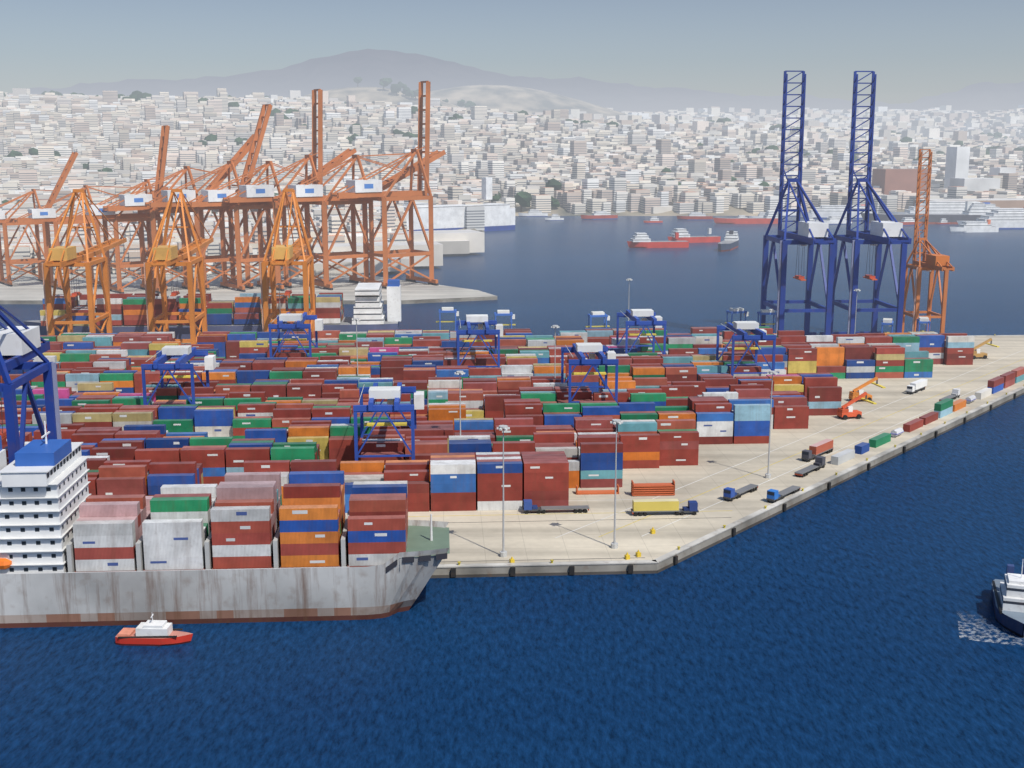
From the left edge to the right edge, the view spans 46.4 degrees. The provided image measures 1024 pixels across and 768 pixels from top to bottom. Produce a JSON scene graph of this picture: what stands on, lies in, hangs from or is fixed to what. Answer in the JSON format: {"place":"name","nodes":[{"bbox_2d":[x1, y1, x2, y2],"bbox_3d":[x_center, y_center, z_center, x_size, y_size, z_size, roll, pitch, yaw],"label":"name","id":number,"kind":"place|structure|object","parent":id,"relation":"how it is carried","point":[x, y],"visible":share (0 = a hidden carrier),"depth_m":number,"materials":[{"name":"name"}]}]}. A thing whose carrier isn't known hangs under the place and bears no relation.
{"place":"outdoors","nodes":[
{"label":"outdoors","id":0,"kind":"place"},
{"bbox_2d":[226,89,326,92],"bbox_3d":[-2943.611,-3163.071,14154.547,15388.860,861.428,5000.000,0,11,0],"label":"hill","id":1,"kind":"structure","parent":0,"point":[276,91],"depth_m":16440.97,"materials":[{"name":"grey"}]},
{"bbox_2d":[26,49,717,93],"bbox_3d":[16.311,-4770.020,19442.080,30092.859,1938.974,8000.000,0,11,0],"label":"mountain","id":2,"kind":"structure","parent":0,"point":[373,67],"depth_m":22392.73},
{"bbox_2d":[32,85,904,273],"bbox_3d":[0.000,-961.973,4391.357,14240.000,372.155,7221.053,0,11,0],"label":"city terrain","id":3,"kind":"structure","parent":0,"point":[503,98],"depth_m":5147.74,"materials":[{"name":"grey"}]},
{"bbox_2d":[0,88,1023,274],"bbox_3d":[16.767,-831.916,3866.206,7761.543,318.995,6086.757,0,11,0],"label":"city buildings","id":4,"kind":"structure","parent":3,"relation":"on","point":[596,163],"depth_m":2210.46,"materials":[{"name":"white concrete"}]},
{"bbox_2d":[1,77,1023,222],"bbox_3d":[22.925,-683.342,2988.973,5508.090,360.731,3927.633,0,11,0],"label":"city trees","id":5,"kind":"object","parent":3,"relation":"on","point":[523,199],"visible":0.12,"depth_m":2600.19,"materials":[{"name":"green plant"}]},
{"bbox_2d":[241,147,1023,276],"bbox_3d":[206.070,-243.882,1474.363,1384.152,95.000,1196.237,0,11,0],"label":"port sheds","id":6,"kind":"object","parent":3,"relation":"on","point":[473,241],"visible":0.24,"depth_m":1660.37,"materials":[{"name":"white"}]},
{"bbox_2d":[0,216,1023,767],"bbox_3d":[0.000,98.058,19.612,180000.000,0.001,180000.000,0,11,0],"label":"water","id":7,"kind":"structure","parent":0,"point":[852,622],"depth_m":244.92,"materials":[{"name":"blue liquid"}]},
{"bbox_2d":[0,520,448,627],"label":"ship hull","id":8,"kind":"object","parent":7,"relation":"in","point":[189,597],"visible":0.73,"depth_m":253.51,"materials":[{"name":"grey metal"}]},
{"bbox_2d":[66,510,449,572],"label":"ship deck","id":9,"kind":"structure","parent":8,"relation":"on","point":[423,538],"depth_m":255.78,"materials":[{"name":"metal"}]},
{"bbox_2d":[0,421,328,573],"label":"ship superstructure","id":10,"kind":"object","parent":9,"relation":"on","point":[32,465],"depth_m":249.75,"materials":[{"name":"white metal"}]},
{"bbox_2d":[0,446,86,571],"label":"ship windows","id":11,"kind":"structure","parent":10,"relation":"attached to","point":[36,529],"depth_m":250.06,"materials":[{"name":"glass"}]},
{"bbox_2d":[73,471,407,571],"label":"shipping containers","id":12,"kind":"object","parent":9,"relation":"on","point":[114,527],"visible":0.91,"depth_m":254.42,"materials":[{"name":"multicoloured metal"}]},
{"bbox_2d":[83,510,386,565],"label":"container labels","id":13,"kind":"object","parent":12,"relation":"attached to","point":[248,527],"visible":1,"depth_m":252.59,"materials":[{"name":"white paint"}]},
{"bbox_2d":[0,296,497,303],"bbox_3d":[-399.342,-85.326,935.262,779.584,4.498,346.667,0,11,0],"label":"pier walls","id":14,"kind":"structure","parent":7,"relation":"in","point":[344,301],"depth_m":768.07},
{"bbox_2d":[0,271,494,299],"bbox_3d":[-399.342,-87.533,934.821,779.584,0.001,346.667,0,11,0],"label":"far pier","id":15,"kind":"structure","parent":14,"relation":"on","point":[27,287],"depth_m":822.44,"materials":[{"name":"concrete"}]},
{"bbox_2d":[0,81,445,293],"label":"gantry cranes","id":16,"kind":"object","parent":15,"relation":"on","point":[364,191],"visible":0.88,"depth_m":825.05,"materials":[{"name":"metal"}]},
{"bbox_2d":[23,177,1023,338],"bbox_3d":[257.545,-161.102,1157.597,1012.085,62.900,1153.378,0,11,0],"label":"vessels","id":17,"kind":"object","parent":7,"relation":"in","point":[965,216],"visible":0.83,"depth_m":1389.98,"materials":[{"name":"paint"}]},
{"bbox_2d":[40,292,343,325],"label":"shipping containers","id":18,"kind":"object","parent":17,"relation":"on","point":[130,308],"visible":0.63,"depth_m":601.18,"materials":[{"name":"metal"}]},
{"bbox_2d":[115,560,1023,645],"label":"boats","id":19,"kind":"object","parent":7,"relation":"on","point":[1008,598],"visible":1,"depth_m":248.08,"materials":[{"name":"paint"}]},
{"bbox_2d":[181,334,1023,577],"bbox_3d":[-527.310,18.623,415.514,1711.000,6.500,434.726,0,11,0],"label":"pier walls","id":20,"kind":"structure","parent":7,"relation":"in","point":[679,554],"depth_m":301.81,"materials":[{"name":"beige concrete"}]},
{"bbox_2d":[0,71,954,463],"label":"ship-to-shore cranes","id":21,"kind":"object","parent":20,"relation":"on","point":[22,345],"visible":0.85,"depth_m":577.79,"materials":[{"name":"metal"}]},
{"bbox_2d":[0,326,974,512],"bbox_3d":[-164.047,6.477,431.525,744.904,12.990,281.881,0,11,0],"label":"shipping containers","id":22,"kind":"object","parent":20,"relation":"on","point":[567,449],"visible":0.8,"depth_m":410.39,"materials":[{"name":"metal"}]},
{"bbox_2d":[0,330,965,494],"bbox_3d":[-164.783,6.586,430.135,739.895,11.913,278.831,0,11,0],"label":"container labels","id":23,"kind":"object","parent":22,"relation":"on","point":[383,445],"visible":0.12,"depth_m":410.64,"materials":[{"name":"paint"}]},
{"bbox_2d":[141,307,930,460],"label":"yard gantries","id":24,"kind":"object","parent":20,"relation":"on","point":[187,353],"visible":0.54,"depth_m":457.03,"materials":[{"name":"metal"}]},
{"bbox_2d":[276,278,860,557],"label":"light poles","id":25,"kind":"object","parent":20,"relation":"on","point":[614,545],"visible":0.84,"depth_m":294.47,"materials":[{"name":"grey metal"}]},
{"bbox_2d":[185,336,1023,563],"bbox_3d":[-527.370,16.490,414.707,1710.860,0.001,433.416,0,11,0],"label":"quay pavement","id":26,"kind":"structure","parent":20,"relation":"on","point":[532,539],"depth_m":349.96,"materials":[{"name":"beige concrete"}]},
{"bbox_2d":[408,350,1022,561],"bbox_3d":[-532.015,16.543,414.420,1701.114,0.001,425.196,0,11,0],"label":"pier marks","id":27,"kind":"object","parent":26,"relation":"on","point":[690,483],"visible":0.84,"depth_m":323.28},
{"bbox_2d":[509,338,1023,562],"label":"vehicles","id":28,"kind":"object","parent":20,"relation":"on","point":[945,406],"visible":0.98,"depth_m":377.91,"materials":[{"name":"paint"}]},
{"bbox_2d":[0,90,1023,112],"bbox_3d":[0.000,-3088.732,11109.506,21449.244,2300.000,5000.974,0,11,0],"label":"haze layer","id":29,"kind":"object","parent":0,"point":[977,100],"visible":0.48,"depth_m":13212.32,"materials":[{"name":"grey"}]},
{"bbox_2d":[0,0,1023,92],"label":"sky","id":30,"kind":"structure","parent":0,"point":[720,46],"materials":[{"name":"blue"}]},
{"bbox_2d":[959,81,1023,90],"bbox_3d":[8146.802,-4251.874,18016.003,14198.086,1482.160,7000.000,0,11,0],"label":"mountain","id":31,"kind":"structure","parent":0,"point":[994,86],"depth_m":20997.38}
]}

